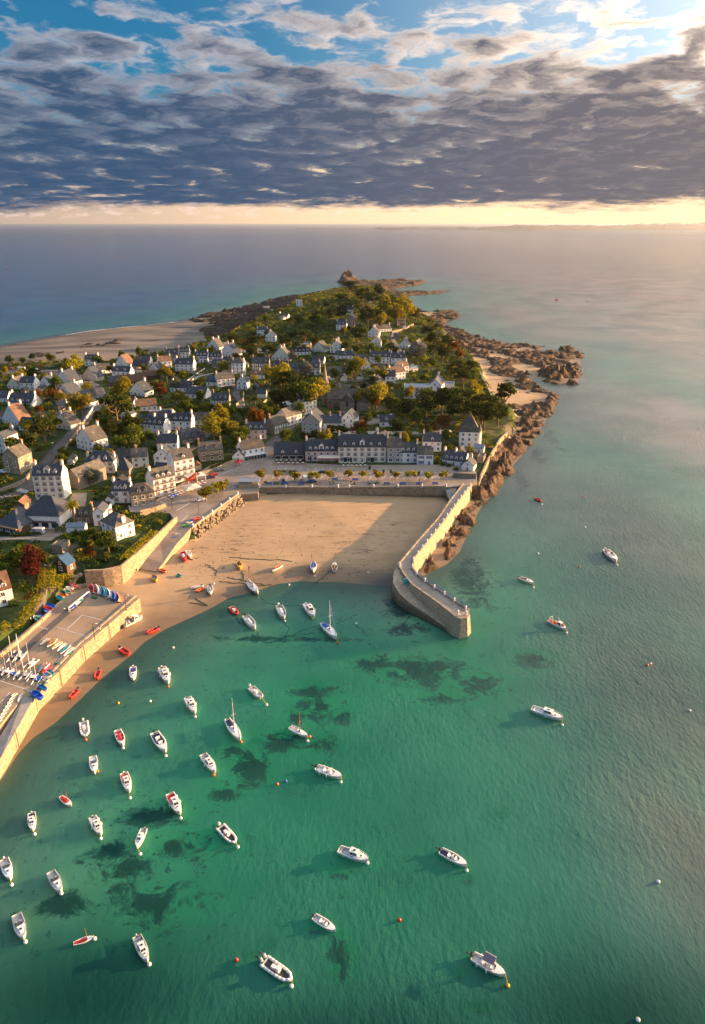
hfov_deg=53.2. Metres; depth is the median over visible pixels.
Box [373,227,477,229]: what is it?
peninsula
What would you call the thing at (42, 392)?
hedge
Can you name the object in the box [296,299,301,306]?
house
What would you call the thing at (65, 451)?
leafy tree
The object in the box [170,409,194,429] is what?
house
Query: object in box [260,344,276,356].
pine tree
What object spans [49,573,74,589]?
hedge
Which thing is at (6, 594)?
house
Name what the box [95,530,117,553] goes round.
leafy tree
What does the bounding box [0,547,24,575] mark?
leafy tree
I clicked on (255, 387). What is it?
grey tree
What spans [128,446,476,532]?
promenade
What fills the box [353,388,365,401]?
golden tree
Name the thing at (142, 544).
hedge
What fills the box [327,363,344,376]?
hall
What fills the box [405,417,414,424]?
bush
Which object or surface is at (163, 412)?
house
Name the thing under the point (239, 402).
stone wall
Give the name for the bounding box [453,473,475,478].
boathouse
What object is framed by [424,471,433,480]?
plaza tree
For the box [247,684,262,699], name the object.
inflatable boat
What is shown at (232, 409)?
leafy tree
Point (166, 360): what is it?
house
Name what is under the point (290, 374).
pine tree
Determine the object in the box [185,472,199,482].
awning
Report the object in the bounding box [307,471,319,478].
plaza tree
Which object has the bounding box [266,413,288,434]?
house
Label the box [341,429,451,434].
lane
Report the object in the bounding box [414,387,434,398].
leafy tree
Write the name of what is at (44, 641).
sailing dinghy
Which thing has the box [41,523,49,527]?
window
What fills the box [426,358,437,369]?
leafy tree
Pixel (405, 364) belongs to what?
house
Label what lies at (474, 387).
bush
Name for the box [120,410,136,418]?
shed
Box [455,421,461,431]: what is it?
golden tree
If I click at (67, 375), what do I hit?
house
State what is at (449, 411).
cypress tree
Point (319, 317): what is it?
leafy tree
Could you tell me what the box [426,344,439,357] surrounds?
pine tree
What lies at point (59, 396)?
golden tree
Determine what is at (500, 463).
rocky shore
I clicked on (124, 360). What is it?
house
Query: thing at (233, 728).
sailing boat
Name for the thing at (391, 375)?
house
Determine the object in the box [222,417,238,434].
golden tree
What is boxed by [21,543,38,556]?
leafy tree
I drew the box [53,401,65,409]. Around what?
outbuilding
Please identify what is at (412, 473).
plaza tree
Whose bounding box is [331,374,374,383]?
stone wall
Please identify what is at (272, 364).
house
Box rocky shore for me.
[420,309,584,573]
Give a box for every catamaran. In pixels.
[2,651,13,675]
[7,636,20,661]
[7,653,19,677]
[13,659,22,679]
[14,639,26,660]
[21,657,31,678]
[23,644,39,667]
[26,659,38,681]
[31,661,44,683]
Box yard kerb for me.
[33,595,136,689]
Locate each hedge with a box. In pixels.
[0,488,15,494]
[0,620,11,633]
[10,531,40,536]
[11,593,42,631]
[36,565,46,594]
[39,385,54,398]
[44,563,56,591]
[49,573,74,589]
[55,517,72,531]
[119,530,157,559]
[130,533,153,555]
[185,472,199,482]
[209,458,232,468]
[468,379,487,400]
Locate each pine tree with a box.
[29,369,41,376]
[96,390,137,426]
[105,365,112,373]
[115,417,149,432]
[190,378,205,385]
[206,404,215,411]
[225,334,243,345]
[242,342,257,349]
[244,335,265,352]
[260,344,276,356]
[272,370,299,387]
[282,332,299,346]
[285,375,309,385]
[292,340,307,347]
[297,329,314,341]
[310,310,328,325]
[324,308,336,323]
[334,293,348,301]
[334,425,349,433]
[340,280,360,297]
[344,298,360,306]
[353,288,369,306]
[363,292,383,308]
[369,308,382,324]
[385,343,396,349]
[386,381,394,391]
[417,325,435,336]
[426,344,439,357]
[436,387,468,405]
[437,335,455,344]
[444,360,470,380]
[445,395,481,421]
[451,368,473,388]
[461,389,476,398]
[471,393,496,423]
[472,400,500,430]
[491,382,519,404]
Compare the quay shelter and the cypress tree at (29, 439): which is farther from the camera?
the cypress tree at (29, 439)
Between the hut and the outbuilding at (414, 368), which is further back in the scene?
the outbuilding at (414, 368)
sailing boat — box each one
[224,702,240,740]
[246,565,257,593]
[288,715,306,737]
[320,601,336,639]
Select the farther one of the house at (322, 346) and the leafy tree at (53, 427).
the house at (322, 346)
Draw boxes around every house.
[0,390,10,401]
[0,424,17,452]
[0,570,13,606]
[1,399,30,425]
[1,438,32,473]
[7,374,20,388]
[7,389,41,406]
[18,415,42,430]
[19,373,39,389]
[31,459,70,499]
[40,371,52,386]
[55,406,80,429]
[56,365,82,388]
[56,389,70,402]
[58,378,81,397]
[75,420,108,451]
[75,501,94,522]
[76,389,98,406]
[82,365,103,380]
[83,451,118,472]
[84,352,100,365]
[92,501,109,525]
[94,361,111,373]
[100,509,134,540]
[104,493,114,505]
[110,476,133,502]
[111,363,133,375]
[115,354,132,367]
[115,445,135,462]
[116,457,132,475]
[128,482,154,505]
[129,377,153,396]
[129,396,136,408]
[131,447,148,467]
[132,360,149,368]
[134,396,157,410]
[138,356,152,363]
[141,413,170,434]
[148,361,161,369]
[153,443,172,464]
[156,353,171,366]
[156,430,179,449]
[158,406,174,419]
[165,346,179,359]
[170,378,195,391]
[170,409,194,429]
[175,355,195,370]
[177,426,205,444]
[178,345,190,357]
[185,386,210,398]
[191,408,212,424]
[194,349,208,362]
[197,436,223,461]
[206,376,216,385]
[207,336,224,350]
[208,350,222,363]
[211,357,221,367]
[211,389,230,408]
[214,369,234,386]
[220,339,241,356]
[222,356,231,369]
[231,357,245,373]
[237,371,249,389]
[245,418,266,438]
[250,367,264,378]
[252,354,269,369]
[256,326,267,334]
[257,389,266,397]
[265,329,276,341]
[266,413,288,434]
[270,359,288,369]
[271,343,292,360]
[276,405,301,425]
[279,311,289,318]
[290,362,301,374]
[292,344,310,355]
[293,392,316,414]
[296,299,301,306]
[301,407,323,432]
[303,358,319,374]
[312,340,329,352]
[312,355,325,363]
[321,411,340,431]
[330,337,343,352]
[336,319,346,329]
[336,348,352,358]
[338,305,352,313]
[340,373,346,380]
[341,408,358,427]
[346,313,356,326]
[361,357,370,369]
[368,324,380,337]
[369,349,389,363]
[371,334,381,347]
[375,373,384,384]
[376,322,391,331]
[379,414,393,426]
[385,367,395,383]
[386,432,401,462]
[387,363,405,379]
[390,350,404,363]
[394,318,405,324]
[394,358,408,372]
[398,439,418,462]
[399,336,410,348]
[416,442,433,464]
[422,428,441,451]
[442,445,468,465]
[458,413,481,446]
[461,452,476,470]
[477,453,485,462]
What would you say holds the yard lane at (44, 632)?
on the harbour yard at (101, 608)
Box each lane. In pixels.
[0,598,131,692]
[174,368,244,408]
[175,373,214,391]
[190,433,210,450]
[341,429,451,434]
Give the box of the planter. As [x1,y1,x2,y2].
[278,469,292,472]
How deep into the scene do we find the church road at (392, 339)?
642.98 m
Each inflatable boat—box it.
[69,686,79,698]
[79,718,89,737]
[94,667,101,679]
[117,645,129,655]
[146,625,159,633]
[159,568,167,572]
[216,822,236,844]
[228,606,238,615]
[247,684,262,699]
[255,951,292,981]
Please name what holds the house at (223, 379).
on the ground at (11, 614)
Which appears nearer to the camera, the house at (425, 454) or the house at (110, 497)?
the house at (110, 497)
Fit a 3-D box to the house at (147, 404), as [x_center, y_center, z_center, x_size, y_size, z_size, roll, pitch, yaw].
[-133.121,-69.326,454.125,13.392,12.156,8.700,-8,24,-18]
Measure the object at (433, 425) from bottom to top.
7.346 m
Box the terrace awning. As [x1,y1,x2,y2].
[317,455,339,462]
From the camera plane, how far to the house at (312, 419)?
404.58 m
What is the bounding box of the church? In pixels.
[322,363,369,411]
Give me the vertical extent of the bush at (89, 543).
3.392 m
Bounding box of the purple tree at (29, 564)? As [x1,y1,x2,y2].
[19,544,44,578]
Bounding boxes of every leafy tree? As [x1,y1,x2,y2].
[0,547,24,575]
[0,562,16,574]
[3,437,18,447]
[18,357,25,363]
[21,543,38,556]
[37,549,53,565]
[45,352,55,363]
[45,413,62,436]
[48,375,62,389]
[55,452,68,460]
[57,447,70,461]
[91,355,103,363]
[91,531,102,546]
[92,443,103,450]
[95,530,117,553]
[112,434,127,446]
[114,425,125,436]
[124,422,144,446]
[135,346,146,355]
[140,364,147,370]
[143,429,155,442]
[172,392,180,404]
[176,398,195,411]
[183,395,192,402]
[189,354,198,362]
[195,389,204,402]
[197,403,209,411]
[220,420,236,441]
[221,401,236,420]
[229,431,246,447]
[231,352,240,357]
[235,425,249,436]
[240,407,249,416]
[257,400,271,417]
[262,315,269,323]
[267,401,279,413]
[278,427,292,441]
[279,384,300,404]
[290,382,316,401]
[292,401,305,414]
[293,313,303,327]
[313,313,325,329]
[327,355,334,360]
[328,380,335,387]
[329,367,340,379]
[342,358,361,379]
[351,344,359,353]
[356,427,367,433]
[361,412,371,423]
[368,342,379,351]
[372,355,380,366]
[385,393,402,416]
[388,417,405,432]
[408,406,423,428]
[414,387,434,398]
[419,374,426,383]
[419,407,426,422]
[421,425,432,433]
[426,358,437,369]
[442,429,449,443]
[464,368,479,383]
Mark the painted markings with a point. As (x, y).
(181, 521)
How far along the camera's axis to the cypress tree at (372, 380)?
499.17 m
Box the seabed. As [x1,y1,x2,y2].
[0,290,568,1008]
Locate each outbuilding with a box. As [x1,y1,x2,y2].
[14,495,31,508]
[20,386,29,392]
[37,385,46,391]
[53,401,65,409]
[65,522,87,532]
[67,453,77,464]
[94,501,111,508]
[104,445,112,450]
[116,474,126,479]
[134,367,141,372]
[154,462,166,467]
[194,460,200,470]
[281,401,291,408]
[409,365,418,371]
[457,445,466,451]
[474,443,484,452]
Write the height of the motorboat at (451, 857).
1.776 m
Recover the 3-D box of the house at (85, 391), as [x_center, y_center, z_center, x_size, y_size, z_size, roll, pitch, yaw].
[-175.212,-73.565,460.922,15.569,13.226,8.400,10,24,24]
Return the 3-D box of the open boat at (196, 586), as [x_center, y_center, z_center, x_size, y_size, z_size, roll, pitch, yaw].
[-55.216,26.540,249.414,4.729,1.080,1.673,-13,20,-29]
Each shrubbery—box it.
[0,285,514,558]
[0,285,515,597]
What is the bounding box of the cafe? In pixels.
[274,442,304,460]
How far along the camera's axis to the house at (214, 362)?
586.75 m
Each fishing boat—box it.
[121,612,141,628]
[547,616,565,630]
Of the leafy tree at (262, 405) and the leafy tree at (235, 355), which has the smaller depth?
the leafy tree at (262, 405)
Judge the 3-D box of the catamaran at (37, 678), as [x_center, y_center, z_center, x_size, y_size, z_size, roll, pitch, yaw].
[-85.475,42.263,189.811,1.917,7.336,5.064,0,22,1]
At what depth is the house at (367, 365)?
564.83 m
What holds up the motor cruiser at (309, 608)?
on the sea
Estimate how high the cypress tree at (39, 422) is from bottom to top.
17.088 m
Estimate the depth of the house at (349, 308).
856.09 m
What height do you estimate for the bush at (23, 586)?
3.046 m
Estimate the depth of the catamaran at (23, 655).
201.28 m
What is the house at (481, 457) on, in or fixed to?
on the ground at (11, 614)
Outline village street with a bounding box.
[264,407,318,446]
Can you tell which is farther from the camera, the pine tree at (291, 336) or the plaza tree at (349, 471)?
the pine tree at (291, 336)
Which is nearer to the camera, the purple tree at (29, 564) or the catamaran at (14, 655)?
the catamaran at (14, 655)
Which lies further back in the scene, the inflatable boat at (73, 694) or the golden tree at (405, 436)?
the golden tree at (405, 436)
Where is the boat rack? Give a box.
[68,591,89,609]
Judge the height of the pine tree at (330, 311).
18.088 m
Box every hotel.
[145,464,175,496]
[166,442,195,482]
[305,435,337,460]
[338,431,385,462]
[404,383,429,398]
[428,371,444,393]
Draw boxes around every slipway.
[0,696,37,777]
[139,522,191,571]
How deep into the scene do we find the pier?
239.75 m
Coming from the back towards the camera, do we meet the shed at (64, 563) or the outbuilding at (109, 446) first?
the outbuilding at (109, 446)
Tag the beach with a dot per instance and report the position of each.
(398, 524)
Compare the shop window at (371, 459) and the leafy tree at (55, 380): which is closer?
the shop window at (371, 459)
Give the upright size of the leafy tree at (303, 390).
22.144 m
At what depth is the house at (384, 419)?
422.57 m
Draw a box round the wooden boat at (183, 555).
[180,551,186,561]
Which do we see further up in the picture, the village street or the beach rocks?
the beach rocks
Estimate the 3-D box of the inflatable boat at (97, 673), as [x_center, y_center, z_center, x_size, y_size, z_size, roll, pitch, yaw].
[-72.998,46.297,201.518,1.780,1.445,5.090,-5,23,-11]
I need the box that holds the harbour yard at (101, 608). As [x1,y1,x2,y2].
[0,590,140,735]
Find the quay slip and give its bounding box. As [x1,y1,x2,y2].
[445,488,455,501]
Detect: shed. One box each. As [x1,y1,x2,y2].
[53,552,75,578]
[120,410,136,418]
[354,354,367,360]
[393,333,399,339]
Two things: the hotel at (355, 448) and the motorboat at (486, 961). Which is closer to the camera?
the motorboat at (486, 961)
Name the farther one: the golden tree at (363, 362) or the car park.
the golden tree at (363, 362)
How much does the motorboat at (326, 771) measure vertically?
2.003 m
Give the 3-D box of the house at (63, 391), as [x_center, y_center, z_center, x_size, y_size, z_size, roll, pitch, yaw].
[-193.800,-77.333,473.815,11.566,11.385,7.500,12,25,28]
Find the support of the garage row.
on the ground at (11, 614)
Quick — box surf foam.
[10,322,172,344]
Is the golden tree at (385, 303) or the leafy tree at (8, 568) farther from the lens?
the golden tree at (385, 303)
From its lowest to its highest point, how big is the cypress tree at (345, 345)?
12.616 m
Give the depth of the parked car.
312.28 m
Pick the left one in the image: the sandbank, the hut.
the hut
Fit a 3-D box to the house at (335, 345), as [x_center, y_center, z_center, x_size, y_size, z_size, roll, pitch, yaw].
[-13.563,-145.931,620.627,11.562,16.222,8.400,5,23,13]
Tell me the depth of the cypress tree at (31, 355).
643.04 m
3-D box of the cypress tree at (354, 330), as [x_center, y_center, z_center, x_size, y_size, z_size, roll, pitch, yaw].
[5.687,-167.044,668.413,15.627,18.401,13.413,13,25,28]
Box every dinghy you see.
[31,690,43,700]
[33,615,40,620]
[38,662,46,672]
[38,684,46,690]
[40,635,49,645]
[42,658,51,674]
[46,603,54,608]
[47,635,57,647]
[52,637,62,649]
[57,643,65,651]
[59,791,71,807]
[60,644,70,654]
[64,588,71,594]
[64,647,73,656]
[73,930,93,945]
[88,584,96,593]
[92,584,100,594]
[115,592,121,601]
[151,574,157,582]
[237,554,241,569]
[272,559,282,571]
[310,553,316,572]
[332,554,337,572]
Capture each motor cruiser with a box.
[27,811,35,831]
[88,815,101,836]
[120,771,131,791]
[132,933,148,962]
[135,826,146,847]
[158,665,170,684]
[166,792,180,814]
[184,696,196,713]
[199,752,215,773]
[302,602,314,617]
[337,845,367,862]
[531,705,562,720]
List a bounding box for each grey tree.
[85,467,100,485]
[167,375,180,386]
[252,384,258,390]
[288,351,297,360]
[299,360,312,373]
[409,342,426,356]
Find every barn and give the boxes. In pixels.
[68,458,106,489]
[408,339,425,353]
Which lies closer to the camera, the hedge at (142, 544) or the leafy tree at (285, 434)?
the hedge at (142, 544)
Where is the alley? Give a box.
[32,554,51,614]
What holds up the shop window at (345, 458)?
in the hotel at (355, 448)
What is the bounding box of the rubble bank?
[192,497,246,537]
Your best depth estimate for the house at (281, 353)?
600.76 m
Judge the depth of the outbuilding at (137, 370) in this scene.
574.58 m
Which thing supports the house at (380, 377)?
on the ground at (11, 614)
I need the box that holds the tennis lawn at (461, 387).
[447,386,471,393]
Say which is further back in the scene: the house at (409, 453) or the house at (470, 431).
the house at (470, 431)
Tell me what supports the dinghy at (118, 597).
on the harbour yard at (101, 608)
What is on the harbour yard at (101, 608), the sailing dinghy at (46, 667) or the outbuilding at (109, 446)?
the sailing dinghy at (46, 667)
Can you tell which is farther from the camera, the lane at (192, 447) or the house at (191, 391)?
the house at (191, 391)
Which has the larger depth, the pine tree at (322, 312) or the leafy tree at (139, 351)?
the pine tree at (322, 312)
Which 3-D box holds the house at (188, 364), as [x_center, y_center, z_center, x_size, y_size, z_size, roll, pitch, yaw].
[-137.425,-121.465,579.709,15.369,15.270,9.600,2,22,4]
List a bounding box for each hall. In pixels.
[0,507,34,535]
[24,495,74,528]
[107,376,116,386]
[116,373,146,383]
[143,369,160,379]
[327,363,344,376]
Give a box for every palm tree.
[63,499,80,521]
[251,396,259,407]
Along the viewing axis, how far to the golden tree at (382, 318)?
730.22 m
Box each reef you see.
[189,287,344,337]
[302,228,371,228]
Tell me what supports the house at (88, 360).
on the ground at (11, 614)
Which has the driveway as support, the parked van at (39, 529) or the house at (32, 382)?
the parked van at (39, 529)
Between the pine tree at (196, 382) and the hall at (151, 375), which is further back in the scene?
the hall at (151, 375)
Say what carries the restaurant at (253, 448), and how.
on the promenade
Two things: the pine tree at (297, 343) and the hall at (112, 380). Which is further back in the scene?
the pine tree at (297, 343)
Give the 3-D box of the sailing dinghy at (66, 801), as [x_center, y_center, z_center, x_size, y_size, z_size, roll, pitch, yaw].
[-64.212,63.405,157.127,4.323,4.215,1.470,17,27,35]
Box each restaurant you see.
[232,448,244,459]
[236,434,265,459]
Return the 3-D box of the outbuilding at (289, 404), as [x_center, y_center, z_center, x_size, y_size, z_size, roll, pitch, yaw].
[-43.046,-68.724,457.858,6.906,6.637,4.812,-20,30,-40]
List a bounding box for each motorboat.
[0,856,12,879]
[11,912,25,939]
[46,869,62,892]
[89,755,97,773]
[129,665,136,681]
[150,730,166,751]
[310,913,334,932]
[312,764,341,778]
[435,847,466,866]
[466,951,505,976]
[518,576,533,583]
[602,548,616,561]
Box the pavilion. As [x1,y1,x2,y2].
[444,381,454,387]
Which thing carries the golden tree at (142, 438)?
on the ground at (11, 614)
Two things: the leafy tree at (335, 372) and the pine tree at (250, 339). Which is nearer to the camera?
the leafy tree at (335, 372)
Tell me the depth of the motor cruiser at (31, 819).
151.34 m
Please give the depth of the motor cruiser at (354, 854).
143.28 m
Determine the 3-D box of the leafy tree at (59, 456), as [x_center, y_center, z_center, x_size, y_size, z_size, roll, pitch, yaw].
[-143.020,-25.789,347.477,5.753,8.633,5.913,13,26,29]
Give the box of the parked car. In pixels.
[196,497,206,501]
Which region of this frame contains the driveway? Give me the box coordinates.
[30,493,86,541]
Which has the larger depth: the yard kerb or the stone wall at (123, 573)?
the stone wall at (123, 573)
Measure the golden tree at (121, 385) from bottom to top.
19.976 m
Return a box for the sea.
[0,225,704,1023]
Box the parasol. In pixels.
[183,483,200,490]
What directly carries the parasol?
on the promenade
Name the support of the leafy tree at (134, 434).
on the ground at (11, 614)
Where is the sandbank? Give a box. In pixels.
[654,234,704,235]
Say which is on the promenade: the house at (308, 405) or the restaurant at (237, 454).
the restaurant at (237, 454)
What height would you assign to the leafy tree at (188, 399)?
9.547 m
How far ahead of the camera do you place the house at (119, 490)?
310.55 m
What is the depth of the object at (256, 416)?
409.91 m
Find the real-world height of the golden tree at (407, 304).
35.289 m
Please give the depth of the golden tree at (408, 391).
470.25 m
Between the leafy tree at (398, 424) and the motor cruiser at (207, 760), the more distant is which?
the leafy tree at (398, 424)
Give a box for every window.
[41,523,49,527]
[51,523,58,528]
[344,457,351,461]
[366,457,373,461]
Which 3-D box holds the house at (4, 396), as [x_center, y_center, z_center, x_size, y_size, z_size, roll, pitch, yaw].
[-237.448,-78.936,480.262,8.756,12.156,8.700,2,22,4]
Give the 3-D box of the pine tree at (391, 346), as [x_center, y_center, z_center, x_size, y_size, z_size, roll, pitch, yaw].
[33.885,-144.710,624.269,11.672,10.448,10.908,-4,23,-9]
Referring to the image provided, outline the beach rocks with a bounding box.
[36,339,121,357]
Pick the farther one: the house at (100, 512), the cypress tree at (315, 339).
the cypress tree at (315, 339)
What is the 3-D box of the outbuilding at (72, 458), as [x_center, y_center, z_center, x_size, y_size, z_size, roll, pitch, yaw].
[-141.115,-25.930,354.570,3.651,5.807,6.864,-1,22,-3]
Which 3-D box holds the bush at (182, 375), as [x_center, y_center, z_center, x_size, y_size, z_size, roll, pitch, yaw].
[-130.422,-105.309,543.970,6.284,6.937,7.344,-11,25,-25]
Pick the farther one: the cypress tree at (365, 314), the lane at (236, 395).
the cypress tree at (365, 314)
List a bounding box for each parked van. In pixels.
[30,527,44,533]
[301,475,308,481]
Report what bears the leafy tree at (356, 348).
on the ground at (11, 614)
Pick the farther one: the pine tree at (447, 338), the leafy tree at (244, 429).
the pine tree at (447, 338)
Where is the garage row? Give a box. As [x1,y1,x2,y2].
[149,409,170,415]
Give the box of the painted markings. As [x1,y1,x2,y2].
[0,411,446,702]
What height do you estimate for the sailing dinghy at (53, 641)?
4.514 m
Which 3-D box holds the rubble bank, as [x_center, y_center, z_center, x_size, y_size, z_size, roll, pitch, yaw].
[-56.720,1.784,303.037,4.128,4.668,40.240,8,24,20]
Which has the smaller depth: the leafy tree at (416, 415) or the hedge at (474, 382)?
the leafy tree at (416, 415)
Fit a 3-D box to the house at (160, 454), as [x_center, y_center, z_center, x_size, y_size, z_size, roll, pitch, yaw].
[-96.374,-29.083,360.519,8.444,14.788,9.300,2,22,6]
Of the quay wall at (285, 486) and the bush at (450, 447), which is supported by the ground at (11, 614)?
the bush at (450, 447)
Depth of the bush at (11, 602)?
223.91 m
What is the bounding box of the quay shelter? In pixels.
[238,477,260,487]
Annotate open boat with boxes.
[114,729,124,745]
[185,550,191,557]
[190,584,203,589]
[207,583,212,594]
[242,613,255,630]
[275,603,285,619]
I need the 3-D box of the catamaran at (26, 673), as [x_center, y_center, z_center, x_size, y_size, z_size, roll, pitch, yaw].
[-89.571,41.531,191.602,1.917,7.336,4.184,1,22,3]
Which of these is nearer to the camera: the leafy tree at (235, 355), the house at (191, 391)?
the house at (191, 391)
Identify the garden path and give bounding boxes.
[0,536,54,540]
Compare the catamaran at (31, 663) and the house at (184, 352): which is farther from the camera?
the house at (184, 352)
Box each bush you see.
[2,421,9,428]
[7,598,18,606]
[18,583,29,590]
[68,437,76,444]
[70,530,78,535]
[73,551,84,559]
[78,538,86,543]
[86,540,93,545]
[100,552,112,561]
[109,543,118,550]
[150,445,156,450]
[180,371,187,378]
[221,439,227,445]
[278,402,287,408]
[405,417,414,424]
[446,444,454,449]
[471,382,482,390]
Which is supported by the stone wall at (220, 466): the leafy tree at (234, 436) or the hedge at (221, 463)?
the hedge at (221, 463)
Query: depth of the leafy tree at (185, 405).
429.06 m
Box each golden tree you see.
[1,366,7,374]
[13,368,26,376]
[19,418,33,430]
[54,391,65,400]
[61,353,84,369]
[65,392,93,416]
[81,381,91,388]
[103,404,112,416]
[111,376,130,392]
[139,435,145,446]
[161,363,172,379]
[176,390,184,401]
[196,412,224,439]
[207,345,215,351]
[207,402,231,419]
[217,360,228,369]
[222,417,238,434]
[262,364,276,384]
[268,362,290,387]
[307,377,330,398]
[316,428,331,438]
[340,326,346,334]
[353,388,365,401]
[354,356,366,371]
[365,381,388,408]
[368,406,375,413]
[374,312,386,324]
[374,366,387,376]
[376,294,400,317]
[387,303,405,325]
[396,293,416,319]
[401,385,414,398]
[401,431,409,441]
[416,354,428,365]
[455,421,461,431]
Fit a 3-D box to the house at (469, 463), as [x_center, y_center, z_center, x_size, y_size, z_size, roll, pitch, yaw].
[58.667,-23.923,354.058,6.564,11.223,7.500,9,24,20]
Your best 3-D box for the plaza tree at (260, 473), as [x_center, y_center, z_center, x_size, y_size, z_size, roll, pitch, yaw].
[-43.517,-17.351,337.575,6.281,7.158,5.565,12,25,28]
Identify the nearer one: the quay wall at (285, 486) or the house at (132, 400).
the quay wall at (285, 486)
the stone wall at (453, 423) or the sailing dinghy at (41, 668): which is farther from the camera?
the stone wall at (453, 423)
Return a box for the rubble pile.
[67,573,86,589]
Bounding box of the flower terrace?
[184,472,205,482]
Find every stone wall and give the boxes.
[0,467,32,491]
[0,611,51,657]
[54,420,84,462]
[84,404,94,420]
[84,516,176,588]
[139,501,168,516]
[171,368,204,392]
[202,458,235,473]
[236,391,243,406]
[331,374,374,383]
[392,324,413,332]
[427,421,458,425]
[477,432,507,487]
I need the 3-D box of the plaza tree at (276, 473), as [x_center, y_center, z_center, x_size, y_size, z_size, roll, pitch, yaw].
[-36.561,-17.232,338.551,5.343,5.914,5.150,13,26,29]
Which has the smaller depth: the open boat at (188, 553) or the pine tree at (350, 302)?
the open boat at (188, 553)
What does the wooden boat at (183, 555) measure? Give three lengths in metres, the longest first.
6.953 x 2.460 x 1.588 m
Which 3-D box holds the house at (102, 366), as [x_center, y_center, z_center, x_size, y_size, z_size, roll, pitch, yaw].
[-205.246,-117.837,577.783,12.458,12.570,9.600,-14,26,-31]
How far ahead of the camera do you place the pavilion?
511.08 m
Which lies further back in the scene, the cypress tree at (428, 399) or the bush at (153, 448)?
the cypress tree at (428, 399)
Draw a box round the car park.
[359,418,378,424]
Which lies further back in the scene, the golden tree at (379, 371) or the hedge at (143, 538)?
the golden tree at (379, 371)
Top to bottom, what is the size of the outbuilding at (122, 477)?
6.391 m
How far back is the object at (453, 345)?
635.80 m
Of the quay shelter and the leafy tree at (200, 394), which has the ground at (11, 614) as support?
the leafy tree at (200, 394)
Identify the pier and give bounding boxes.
[392,483,471,640]
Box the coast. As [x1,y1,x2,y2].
[475,223,704,229]
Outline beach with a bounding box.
[0,306,581,808]
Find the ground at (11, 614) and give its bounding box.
[0,288,516,650]
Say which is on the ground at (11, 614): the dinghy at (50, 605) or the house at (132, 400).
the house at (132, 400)
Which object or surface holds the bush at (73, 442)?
on the ground at (11, 614)
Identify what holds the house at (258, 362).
on the ground at (11, 614)
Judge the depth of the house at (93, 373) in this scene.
545.92 m
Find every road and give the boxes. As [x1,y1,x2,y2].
[0,488,33,499]
[1,369,105,493]
[326,329,407,388]
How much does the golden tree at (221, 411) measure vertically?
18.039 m
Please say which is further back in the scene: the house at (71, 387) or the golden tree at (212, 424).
the house at (71, 387)
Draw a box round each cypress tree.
[4,355,13,361]
[18,431,38,452]
[26,367,35,375]
[27,415,54,442]
[28,353,35,359]
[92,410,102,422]
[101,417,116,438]
[122,413,135,423]
[246,347,255,358]
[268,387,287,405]
[278,335,288,345]
[300,431,310,439]
[310,429,320,438]
[311,337,318,343]
[327,425,336,431]
[335,305,347,318]
[341,341,350,349]
[350,327,367,343]
[358,306,375,327]
[359,382,367,388]
[368,376,378,384]
[373,283,384,293]
[397,399,414,420]
[410,308,421,321]
[416,395,436,418]
[425,331,437,343]
[430,387,451,414]
[436,344,451,363]
[444,400,462,421]
[465,360,475,369]
[493,403,508,425]
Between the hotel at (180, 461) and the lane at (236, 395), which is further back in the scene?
the lane at (236, 395)
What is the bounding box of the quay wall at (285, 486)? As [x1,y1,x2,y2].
[192,484,446,526]
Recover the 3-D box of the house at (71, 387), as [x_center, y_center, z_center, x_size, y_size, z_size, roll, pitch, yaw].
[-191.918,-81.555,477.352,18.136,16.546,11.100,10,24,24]
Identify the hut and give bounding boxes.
[51,539,70,553]
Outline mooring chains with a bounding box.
[189,557,365,642]
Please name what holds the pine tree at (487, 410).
on the ground at (11, 614)
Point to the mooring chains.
(270, 603)
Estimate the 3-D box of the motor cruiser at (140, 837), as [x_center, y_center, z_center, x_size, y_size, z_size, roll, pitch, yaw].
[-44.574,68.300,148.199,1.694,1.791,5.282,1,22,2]
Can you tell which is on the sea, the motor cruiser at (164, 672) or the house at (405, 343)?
the motor cruiser at (164, 672)
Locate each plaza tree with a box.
[197,487,212,500]
[205,482,221,497]
[217,479,228,493]
[255,468,266,477]
[273,470,282,479]
[289,472,299,479]
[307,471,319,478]
[325,470,333,476]
[343,469,352,475]
[358,470,366,476]
[373,470,383,477]
[391,471,399,477]
[405,471,416,476]
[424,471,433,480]
[438,470,448,480]
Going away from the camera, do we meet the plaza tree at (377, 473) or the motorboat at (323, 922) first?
the motorboat at (323, 922)
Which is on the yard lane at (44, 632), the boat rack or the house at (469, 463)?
the boat rack
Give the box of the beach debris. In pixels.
[176,513,387,579]
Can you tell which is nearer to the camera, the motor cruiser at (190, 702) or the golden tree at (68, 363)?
the motor cruiser at (190, 702)
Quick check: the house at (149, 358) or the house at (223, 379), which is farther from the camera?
the house at (149, 358)
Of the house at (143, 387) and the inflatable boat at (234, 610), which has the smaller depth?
the inflatable boat at (234, 610)
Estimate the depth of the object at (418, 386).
484.43 m
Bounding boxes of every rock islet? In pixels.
[338,270,424,289]
[385,289,451,296]

